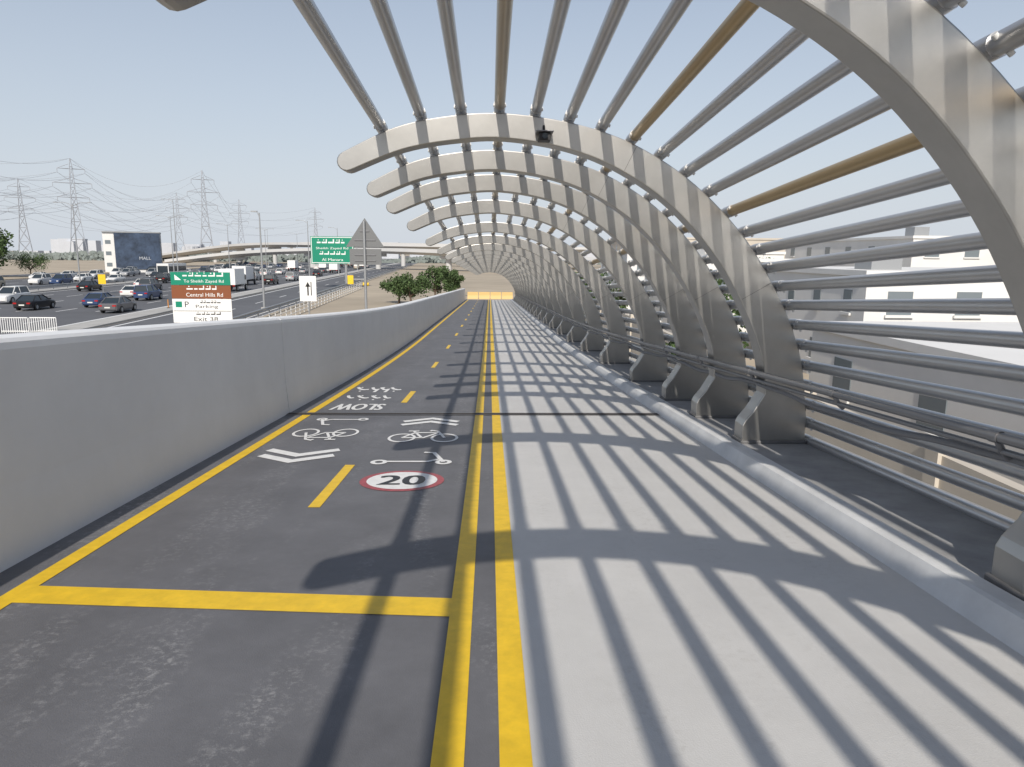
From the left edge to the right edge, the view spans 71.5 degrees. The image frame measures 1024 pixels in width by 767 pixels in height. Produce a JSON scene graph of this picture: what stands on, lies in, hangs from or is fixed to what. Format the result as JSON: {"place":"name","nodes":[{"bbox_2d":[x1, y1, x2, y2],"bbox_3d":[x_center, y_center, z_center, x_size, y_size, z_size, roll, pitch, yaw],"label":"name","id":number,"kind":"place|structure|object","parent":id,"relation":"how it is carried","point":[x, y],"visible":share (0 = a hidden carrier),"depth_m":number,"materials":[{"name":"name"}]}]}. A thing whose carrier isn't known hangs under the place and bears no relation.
{"place":"outdoors","nodes":[
{"label":"outdoors","id":0,"kind":"place"},
{"bbox_2d":[0,256,416,334],"bbox_3d":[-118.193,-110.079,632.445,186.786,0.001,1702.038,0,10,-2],"label":"highway","id":1,"kind":"structure","parent":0,"point":[66,300],"depth_m":85.37,"materials":[{"name":"asphalt"}]},
{"bbox_2d":[0,276,5,287],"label":"suv","id":2,"kind":"object","parent":1,"relation":"on","point":[2,282],"visible":0.9,"depth_m":110.21,"materials":[{"name":"beige paint"}]},
{"bbox_2d":[0,286,30,303],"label":"suv","id":3,"kind":"object","parent":1,"relation":"on","point":[10,294],"visible":0.77,"depth_m":78.11,"materials":[{"name":"white paint"}]},
{"bbox_2d":[0,317,57,332],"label":"pedestrian railing","id":4,"kind":"object","parent":1,"relation":"on","point":[15,331],"visible":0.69,"depth_m":50.17,"materials":[{"name":"metal"}]},
{"bbox_2d":[13,294,55,309],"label":"car","id":5,"kind":"object","parent":1,"relation":"on","point":[35,301],"visible":1,"depth_m":69.40,"materials":[{"name":"black paint"}]},
{"bbox_2d":[28,272,45,278],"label":"car","id":6,"kind":"object","parent":1,"relation":"on","point":[31,275],"visible":0.23,"depth_m":141.39,"materials":[{"name":"white paint"}]},
{"bbox_2d":[28,273,51,284],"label":"suv","id":7,"kind":"object","parent":1,"relation":"on","point":[41,278],"visible":0.9,"depth_m":121.08,"materials":[{"name":"white paint"}]},
{"bbox_2d":[49,274,72,283],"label":"suv","id":8,"kind":"object","parent":1,"relation":"on","point":[61,278],"visible":0.88,"depth_m":120.56,"materials":[{"name":"blue paint"}]},
{"bbox_2d":[61,271,77,276],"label":"car","id":9,"kind":"object","parent":1,"relation":"on","point":[73,273],"visible":0.47,"depth_m":152.92,"materials":[{"name":"white paint"}]},
{"bbox_2d":[73,273,93,280],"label":"car","id":10,"kind":"object","parent":1,"relation":"on","point":[86,276],"visible":0.94,"depth_m":135.88,"materials":[{"name":"white paint"}]},
{"bbox_2d":[76,281,102,290],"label":"car","id":11,"kind":"object","parent":1,"relation":"on","point":[87,285],"visible":0.96,"depth_m":102.62,"materials":[{"name":"black paint"}]},
{"bbox_2d":[89,270,103,278],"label":"suv","id":12,"kind":"object","parent":1,"relation":"on","point":[94,273],"visible":0.63,"depth_m":148.18,"materials":[{"name":"white paint"}]},
{"bbox_2d":[82,292,111,306],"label":"car","id":13,"kind":"object","parent":1,"relation":"on","point":[95,298],"visible":0.54,"depth_m":73.38,"materials":[{"name":"blue paint"}]},
{"bbox_2d":[98,274,105,291],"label":"yellow sign","id":14,"kind":"object","parent":1,"relation":"on","point":[102,279],"visible":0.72,"depth_m":97.30,"materials":[{"name":"metal"}]},
{"bbox_2d":[106,274,125,281],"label":"car","id":15,"kind":"object","parent":1,"relation":"on","point":[115,276],"visible":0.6,"depth_m":132.23,"materials":[{"name":"white paint"}]},
{"bbox_2d":[98,296,136,312],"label":"car","id":16,"kind":"object","parent":1,"relation":"on","point":[120,304],"visible":1,"depth_m":67.20,"materials":[{"name":"grey paint"}]},
{"bbox_2d":[110,268,124,275],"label":"suv","id":17,"kind":"object","parent":1,"relation":"on","point":[115,270],"visible":0.55,"depth_m":166.52,"materials":[{"name":"white paint"}]},
{"bbox_2d":[120,285,134,295],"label":"car","id":18,"kind":"object","parent":1,"relation":"on","point":[126,290],"visible":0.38,"depth_m":89.16,"materials":[{"name":"white paint"}]},
{"bbox_2d":[120,268,134,276],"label":"suv","id":19,"kind":"object","parent":1,"relation":"on","point":[128,272],"visible":0.85,"depth_m":163.39,"materials":[{"name":"grey paint"}]},
{"bbox_2d":[133,285,162,299],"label":"suv","id":20,"kind":"object","parent":1,"relation":"on","point":[150,292],"visible":1,"depth_m":83.77,"materials":[{"name":"blue paint"}]},
{"bbox_2d":[139,278,161,289],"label":"suv","id":21,"kind":"object","parent":1,"relation":"on","point":[151,281],"visible":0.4,"depth_m":104.78,"materials":[{"name":"grey paint"}]},
{"bbox_2d":[145,268,156,275],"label":"suv","id":22,"kind":"object","parent":1,"relation":"on","point":[149,271],"visible":0.49,"depth_m":167.67,"materials":[{"name":"grey paint"}]},
{"bbox_2d":[149,272,161,277],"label":"car","id":23,"kind":"object","parent":1,"relation":"on","point":[152,274],"visible":0.38,"depth_m":150.47,"materials":[{"name":"black paint"}]},
{"bbox_2d":[155,273,170,282],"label":"suv","id":24,"kind":"object","parent":1,"relation":"on","point":[163,277],"visible":0.75,"depth_m":129.66,"materials":[{"name":"black paint"}]},
{"bbox_2d":[156,263,186,273],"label":"bus","id":25,"kind":"object","parent":1,"relation":"on","point":[165,267],"visible":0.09,"depth_m":157.37,"materials":[{"name":"white paint"}]},
{"bbox_2d":[170,200,178,271],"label":"street lamp","id":26,"kind":"object","parent":1,"relation":"on","point":[175,239],"visible":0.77,"depth_m":145.05,"materials":[{"name":"grey"}]},
{"bbox_2d":[199,267,210,271],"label":"suv","id":27,"kind":"object","parent":1,"relation":"on","point":[205,269],"visible":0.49,"depth_m":181.26,"materials":[{"name":"grey paint"}]},
{"bbox_2d":[0,264,411,318],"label":"guard rail","id":28,"kind":"object","parent":1,"relation":"on","point":[257,312],"visible":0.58,"depth_m":102.00,"materials":[{"name":"grey"}]},
{"bbox_2d":[0,262,415,332],"bbox_3d":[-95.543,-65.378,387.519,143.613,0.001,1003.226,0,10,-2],"label":"lane markings","id":29,"kind":"object","parent":1,"relation":"on","point":[171,305],"visible":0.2,"depth_m":80.09,"materials":[{"name":"white paint"}]},
{"bbox_2d":[209,265,216,270],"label":"suv","id":30,"kind":"object","parent":1,"relation":"on","point":[212,267],"visible":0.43,"depth_m":211.08,"materials":[{"name":"grey paint"}]},
{"bbox_2d":[218,268,247,290],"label":"box truck","id":31,"kind":"object","parent":1,"relation":"on","point":[237,277],"visible":0.72,"depth_m":105.56,"materials":[{"name":"white paint"}]},
{"bbox_2d":[232,266,255,284],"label":"box truck","id":32,"kind":"object","parent":1,"relation":"on","point":[249,272],"visible":0.52,"depth_m":125.49,"materials":[{"name":"white paint"}]},
{"bbox_2d":[251,211,265,309],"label":"street lamp","id":33,"kind":"object","parent":1,"relation":"on","point":[263,290],"visible":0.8,"depth_m":71.25,"materials":[{"name":"grey"}]},
{"bbox_2d":[255,271,261,279],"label":"suv","id":34,"kind":"object","parent":1,"relation":"on","point":[257,275],"visible":0.45,"depth_m":148.15,"materials":[{"name":"grey paint"}]},
{"bbox_2d":[260,269,270,274],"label":"suv","id":35,"kind":"object","parent":1,"relation":"on","point":[266,271],"visible":0.44,"depth_m":171.48,"materials":[{"name":"white paint"}]},
{"bbox_2d":[264,274,278,284],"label":"suv","id":36,"kind":"object","parent":1,"relation":"on","point":[271,278],"visible":0.97,"depth_m":128.11,"materials":[{"name":"black paint"}]},
{"bbox_2d":[275,269,285,273],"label":"car","id":37,"kind":"object","parent":1,"relation":"on","point":[279,271],"visible":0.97,"depth_m":187.53,"materials":[{"name":"white paint"}]},
{"bbox_2d":[285,272,297,280],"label":"suv","id":38,"kind":"object","parent":1,"relation":"on","point":[291,275],"visible":1,"depth_m":145.55,"materials":[{"name":"grey paint"}]},
{"bbox_2d":[287,260,298,270],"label":"box truck","id":39,"kind":"object","parent":1,"relation":"on","point":[292,264],"visible":0.95,"depth_m":220.94,"materials":[{"name":"white paint"}]},
{"bbox_2d":[299,268,307,272],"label":"car","id":40,"kind":"object","parent":1,"relation":"on","point":[303,270],"visible":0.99,"depth_m":198.24,"materials":[{"name":"grey paint"}]},
{"bbox_2d":[313,270,322,275],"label":"car","id":41,"kind":"object","parent":1,"relation":"on","point":[317,272],"visible":0.98,"depth_m":175.61,"materials":[{"name":"black paint"}]},
{"bbox_2d":[319,264,328,267],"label":"box truck","id":42,"kind":"object","parent":1,"relation":"on","point":[323,265],"visible":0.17,"depth_m":230.11,"materials":[{"name":"white paint"}]},
{"bbox_2d":[329,264,340,272],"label":"box truck","id":43,"kind":"object","parent":1,"relation":"on","point":[333,267],"visible":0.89,"depth_m":201.70,"materials":[{"name":"white paint"}]},
{"bbox_2d":[0,251,808,379],"bbox_3d":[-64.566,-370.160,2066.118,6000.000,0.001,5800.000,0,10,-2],"label":"ground","id":44,"kind":"structure","parent":0,"point":[377,296],"depth_m":128.56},
{"bbox_2d":[0,228,13,268],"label":"tree","id":45,"kind":"object","parent":44,"relation":"on","point":[3,245],"visible":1,"depth_m":146.64,"materials":[{"name":"green plant"}]},
{"bbox_2d":[5,179,35,252],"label":"electricity pylon","id":46,"kind":"object","parent":44,"relation":"on","point":[19,208],"visible":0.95,"depth_m":591.58,"materials":[{"name":"silver metal"}]},
{"bbox_2d":[5,251,51,273],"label":"tree","id":47,"kind":"object","parent":44,"relation":"on","point":[34,266],"visible":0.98,"depth_m":154.32,"materials":[{"name":"green plant"}]},
{"bbox_2d":[52,159,91,252],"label":"electricity pylon","id":48,"kind":"object","parent":44,"relation":"on","point":[75,197],"visible":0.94,"depth_m":457.12,"materials":[{"name":"silver metal"}]},
{"bbox_2d":[0,158,323,235],"bbox_3d":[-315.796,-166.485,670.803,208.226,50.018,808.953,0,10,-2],"label":"power lines","id":49,"kind":"object","parent":48,"relation":"attached to","point":[114,204],"visible":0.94,"depth_m":493.44,"materials":[{"name":"silver metal"}]},
{"bbox_2d":[101,231,162,271],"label":"screen building","id":50,"kind":"structure","parent":44,"relation":"on","point":[142,251],"depth_m":193.11,"materials":[{"name":"blue"}]},
{"bbox_2d":[3,262,286,279],"bbox_3d":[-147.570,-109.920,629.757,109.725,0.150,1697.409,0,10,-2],"label":"traffic island","id":51,"kind":"structure","parent":44,"relation":"on","point":[17,277],"depth_m":153.66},
{"bbox_2d":[165,193,188,250],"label":"electricity pylon","id":52,"kind":"object","parent":44,"relation":"on","point":[178,219],"visible":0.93,"depth_m":769.10,"materials":[{"name":"silver metal"}]},
{"bbox_2d":[170,272,232,322],"bbox_3d":[-19.686,-4.810,45.343,3.700,4.512,0.250,0,10,-2],"label":"direction sign","id":53,"kind":"object","parent":44,"relation":"on","point":[203,296],"visible":0.98,"depth_m":45.10,"materials":[{"name":"teal"}]},
{"bbox_2d":[187,170,219,247],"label":"electricity pylon","id":54,"kind":"object","parent":44,"relation":"on","point":[202,204],"visible":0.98,"depth_m":498.64,"materials":[{"name":"silver metal"}]},
{"bbox_2d":[30,259,382,292],"bbox_3d":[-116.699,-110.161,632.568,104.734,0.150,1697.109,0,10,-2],"label":"traffic island","id":55,"kind":"structure","parent":44,"relation":"on","point":[71,287],"depth_m":109.72,"materials":[{"name":"concrete"}]},
{"bbox_2d":[53,202,91,281],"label":"street lamp","id":56,"kind":"object","parent":55,"relation":"on","point":[72,205],"visible":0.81,"depth_m":111.92,"materials":[{"name":"grey"}]},
{"bbox_2d":[156,215,174,271],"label":"street lamp","id":57,"kind":"object","parent":55,"relation":"on","point":[172,245],"visible":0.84,"depth_m":151.29,"materials":[{"name":"grey"}]},
{"bbox_2d":[216,223,237,267],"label":"street lamp","id":58,"kind":"object","parent":55,"relation":"on","point":[228,242],"visible":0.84,"depth_m":190.27,"materials":[{"name":"grey"}]},
{"bbox_2d":[30,263,399,332],"bbox_3d":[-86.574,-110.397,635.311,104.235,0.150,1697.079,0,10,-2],"label":"traffic island","id":59,"kind":"structure","parent":44,"relation":"on","point":[116,319],"depth_m":64.33,"materials":[{"name":"concrete"}]},
{"bbox_2d":[229,200,249,242],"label":"electricity pylon","id":60,"kind":"object","parent":44,"relation":"on","point":[241,221],"visible":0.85,"depth_m":867.45,"materials":[{"name":"silver metal"}]},
{"bbox_2d":[1,250,600,264],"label":"distant tree line","id":61,"kind":"object","parent":44,"relation":"on","point":[90,255],"visible":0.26,"depth_m":424.17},
{"bbox_2d":[7,239,594,258],"bbox_3d":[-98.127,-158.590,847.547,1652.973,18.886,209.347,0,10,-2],"label":"city skyline","id":62,"kind":"structure","parent":44,"relation":"on","point":[60,245],"depth_m":753.59},
{"bbox_2d":[296,220,309,275],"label":"street lamp","id":63,"kind":"object","parent":44,"relation":"on","point":[308,245],"visible":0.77,"depth_m":144.17,"materials":[{"name":"grey"}]},
{"bbox_2d":[299,276,316,313],"bbox_3d":[-14.393,-5.515,50.439,1.160,4.168,0.180,0,10,-2],"label":"arrow sign","id":64,"kind":"object","parent":44,"relation":"on","point":[307,285],"visible":0.81,"depth_m":50.15,"materials":[{"name":"metal"}]},
{"bbox_2d":[256,282,360,317],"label":"roadside fence","id":65,"kind":"object","parent":44,"relation":"on","point":[312,302],"visible":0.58,"depth_m":76.82,"materials":[{"name":"metal"}]},
{"bbox_2d":[308,208,323,235],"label":"electricity pylon","id":66,"kind":"object","parent":44,"relation":"on","point":[314,212],"visible":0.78,"depth_m":1064.43,"materials":[{"name":"silver metal"}]},
{"bbox_2d":[310,236,353,287],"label":"highway sign","id":67,"kind":"object","parent":44,"relation":"on","point":[330,250],"visible":0.92,"depth_m":117.03,"materials":[{"name":"teal"}]},
{"bbox_2d":[346,218,383,308],"bbox_3d":[-5.045,-3.313,24.619,1.300,4.706,0.205,0,10,-2],"label":"warning sign","id":68,"kind":"object","parent":44,"relation":"on","point":[364,236],"visible":0.91,"depth_m":24.38,"materials":[{"name":"grey"}]},
{"bbox_2d":[287,242,446,247],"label":"flyover bridge","id":69,"kind":"structure","parent":44,"relation":"on","point":[385,243],"depth_m":503.26,"materials":[{"name":"concrete"}]},
{"bbox_2d":[162,242,586,265],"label":"flyover bridge","id":70,"kind":"structure","parent":44,"relation":"on","point":[235,247],"depth_m":344.99,"materials":[{"name":"concrete"}]},
{"bbox_2d":[164,248,597,270],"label":"flyover bridge","id":71,"kind":"structure","parent":44,"relation":"on","point":[239,256],"depth_m":275.83,"materials":[{"name":"concrete"}]},
{"bbox_2d":[379,276,415,303],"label":"tree","id":72,"kind":"object","parent":44,"relation":"on","point":[388,286],"visible":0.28,"depth_m":82.36,"materials":[{"name":"green plant"}]},
{"bbox_2d":[391,272,433,300],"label":"tree","id":73,"kind":"object","parent":44,"relation":"on","point":[407,284],"visible":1,"depth_m":76.33,"materials":[{"name":"green plant"}]},
{"bbox_2d":[418,265,452,294],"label":"tree","id":74,"kind":"object","parent":44,"relation":"on","point":[439,274],"visible":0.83,"depth_m":82.62,"materials":[{"name":"green plant"}]},
{"bbox_2d":[441,268,465,291],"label":"tree","id":75,"kind":"object","parent":44,"relation":"on","point":[454,277],"visible":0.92,"depth_m":96.03,"materials":[{"name":"green plant"}]},
{"bbox_2d":[467,292,512,298],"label":"road barrier","id":76,"kind":"object","parent":44,"relation":"on","point":[489,295],"visible":0.99,"depth_m":93.25,"materials":[{"name":"yellow"}]},
{"bbox_2d":[575,272,609,291],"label":"tree","id":77,"kind":"object","parent":44,"relation":"on","point":[586,284],"visible":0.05,"depth_m":73.47,"materials":[{"name":"green plant"}]},
{"bbox_2d":[584,280,627,314],"bbox_3d":[7.798,-6.844,58.035,5.013,4.567,4.164,8,13,36],"label":"tree","id":78,"kind":"object","parent":44,"relation":"on","point":[617,298],"visible":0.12,"depth_m":57.59,"materials":[{"name":"green plant"}]},
{"bbox_2d":[601,252,785,308],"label":"white building","id":79,"kind":"structure","parent":44,"relation":"on","point":[627,257],"depth_m":67.71,"materials":[{"name":"grey"}]},
{"bbox_2d":[611,237,784,258],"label":"beige building","id":80,"kind":"structure","parent":44,"relation":"on","point":[616,246],"depth_m":97.17,"materials":[{"name":"grey"}]},
{"bbox_2d":[665,294,748,354],"bbox_3d":[8.316,-1.870,30.505,4.521,4.632,3.633,-7,13,-35],"label":"tree","id":81,"kind":"object","parent":44,"relation":"on","point":[672,344],"visible":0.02,"depth_m":30.57,"materials":[{"name":"green plant"}]},
{"bbox_2d":[644,249,789,332],"bbox_3d":[15.779,-7.234,55.106,9.240,6.600,10.240,0,10,-2],"label":"white villa","id":82,"kind":"object","parent":44,"relation":"on","point":[701,252],"visible":0.02,"depth_m":51.58,"materials":[{"name":"grey"}]},
{"bbox_2d":[710,269,740,331],"bbox_3d":[13.046,-4.899,46.199,5.258,5.059,4.576,7,12,31],"label":"tree","id":83,"kind":"object","parent":44,"relation":"on","point":[719,281],"visible":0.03,"depth_m":46.04,"materials":[{"name":"green plant"}]},
{"bbox_2d":[585,303,1023,519],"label":"boundary wall","id":84,"kind":"structure","parent":44,"relation":"on","point":[978,472],"depth_m":14.43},
{"bbox_2d":[785,227,994,266],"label":"white building","id":85,"kind":"structure","parent":44,"relation":"on","point":[969,258],"depth_m":65.74,"materials":[{"name":"grey"}]},
{"bbox_2d":[767,258,1018,373],"bbox_3d":[20.859,-3.624,36.601,12.240,6.200,12.240,0,10,-2],"label":"white villa","id":86,"kind":"object","parent":44,"relation":"on","point":[977,290],"visible":0.27,"depth_m":30.66,"materials":[{"name":"grey"}]},
{"bbox_2d":[809,321,1023,485],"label":"white villa","id":87,"kind":"object","parent":44,"relation":"on","point":[1012,389],"visible":0.27,"depth_m":19.87,"materials":[{"name":"grey"}]},
{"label":"bridge deck","id":88,"kind":"object","parent":44,"relation":"on","visible":0},
{"bbox_2d":[0,288,464,572],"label":"parapet wall","id":89,"kind":"structure","parent":88,"relation":"on","point":[96,423],"depth_m":6.36,"materials":[{"name":"paint"}]},
{"bbox_2d":[0,300,499,766],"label":"cycle path","id":90,"kind":"structure","parent":88,"relation":"on","point":[103,686],"depth_m":3.85,"materials":[{"name":"asphalt"}]},
{"bbox_2d":[258,448,339,462],"bbox_3d":[-2.373,0.793,7.868,0.846,0.050,0.744,0,10,-2],"label":"chevron marking","id":91,"kind":"object","parent":90,"relation":"on","point":[277,458],"visible":1,"depth_m":7.86,"materials":[{"name":"white paint"}]},
{"bbox_2d":[292,429,358,440],"bbox_3d":[-2.413,0.652,9.112,0.843,0.057,0.831,0,10,-2],"label":"bicycle marking","id":92,"kind":"object","parent":90,"relation":"on","point":[318,431],"visible":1,"depth_m":9.10,"materials":[{"name":"white paint"}]},
{"bbox_2d":[0,300,658,766],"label":"path line markings","id":93,"kind":"object","parent":90,"relation":"on","point":[448,748],"visible":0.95,"depth_m":4.07,"materials":[{"name":"yellow paint"}]},
{"bbox_2d":[317,418,367,424],"bbox_3d":[-2.444,0.538,10.103,0.747,0.044,0.619,0,10,-2],"label":"scooter marking","id":94,"kind":"object","parent":90,"relation":"on","point":[323,420],"visible":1,"depth_m":10.27,"materials":[{"name":"white paint"}]},
{"bbox_2d":[329,404,385,409],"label":"slow marking","id":95,"kind":"object","parent":90,"relation":"on","point":[340,407],"visible":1,"depth_m":11.54,"materials":[{"name":"white paint"}]},
{"bbox_2d":[347,387,400,399],"bbox_3d":[-2.585,0.179,13.262,0.928,0.122,1.871,0,10,-2],"label":"arabic text marking","id":96,"kind":"object","parent":90,"relation":"on","point":[373,388],"visible":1,"depth_m":13.59,"materials":[{"name":"white paint"}]},
{"bbox_2d":[359,471,443,490],"bbox_3d":[-1.049,0.925,6.796,0.800,0.052,0.784,0,10,-2],"label":"speed limit marking","id":97,"kind":"object","parent":90,"relation":"on","point":[400,480],"visible":1,"depth_m":6.77,"materials":[{"name":"white paint"}]},
{"bbox_2d":[370,452,451,463],"bbox_3d":[-1.080,0.811,7.778,0.865,0.040,0.619,0,10,-2],"label":"scooter marking","id":98,"kind":"object","parent":90,"relation":"on","point":[439,459],"visible":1,"depth_m":7.60,"materials":[{"name":"white paint"}]},
{"bbox_2d":[387,430,457,441],"bbox_3d":[-1.121,0.665,9.067,0.882,0.055,0.831,0,10,-2],"label":"bicycle marking","id":99,"kind":"object","parent":90,"relation":"on","point":[431,438],"visible":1,"depth_m":9.01,"materials":[{"name":"white paint"}]},
{"bbox_2d":[401,418,457,425],"bbox_3d":[-1.155,0.541,10.164,0.820,0.046,0.688,0,10,-2],"label":"chevron marking","id":100,"kind":"object","parent":90,"relation":"on","point":[431,421],"visible":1,"depth_m":10.15,"materials":[{"name":"white paint"}]},
{"bbox_2d":[156,0,1023,600],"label":"shade canopy","id":101,"kind":"object","parent":88,"relation":"on","point":[936,82],"visible":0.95,"depth_m":6.65,"materials":[{"name":"metal"}]},
{"bbox_2d":[535,125,553,142],"bbox_3d":[0.335,-2.599,7.348,0.180,0.191,0.241,0,10,-2],"label":"security camera","id":102,"kind":"object","parent":101,"relation":"attached to","point":[544,135],"visible":1,"depth_m":7.28,"materials":[{"name":"black paint"}]},
{"bbox_2d":[514,293,1023,466],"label":"handrail","id":103,"kind":"object","parent":101,"relation":"attached to","point":[999,450],"visible":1,"depth_m":5.73,"materials":[{"name":"silver metal"}]},
{"bbox_2d":[512,299,1015,578],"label":"ledge","id":104,"kind":"object","parent":88,"relation":"on","point":[965,541],"visible":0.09,"depth_m":5.84,"materials":[{"name":"concrete"}]},
{"bbox_2d":[510,299,1023,655],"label":"kerb","id":105,"kind":"structure","parent":88,"relation":"on","point":[990,608],"depth_m":5.03,"materials":[{"name":"paint"}]},
{"bbox_2d":[0,0,1023,253],"label":"sky","id":106,"kind":"structure","parent":0,"point":[244,94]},
{"bbox_2d":[491,300,1023,766],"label":"footpath","id":107,"kind":"structure","parent":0,"point":[684,599],"depth_m":3.84,"materials":[{"name":"concrete"}]}
]}

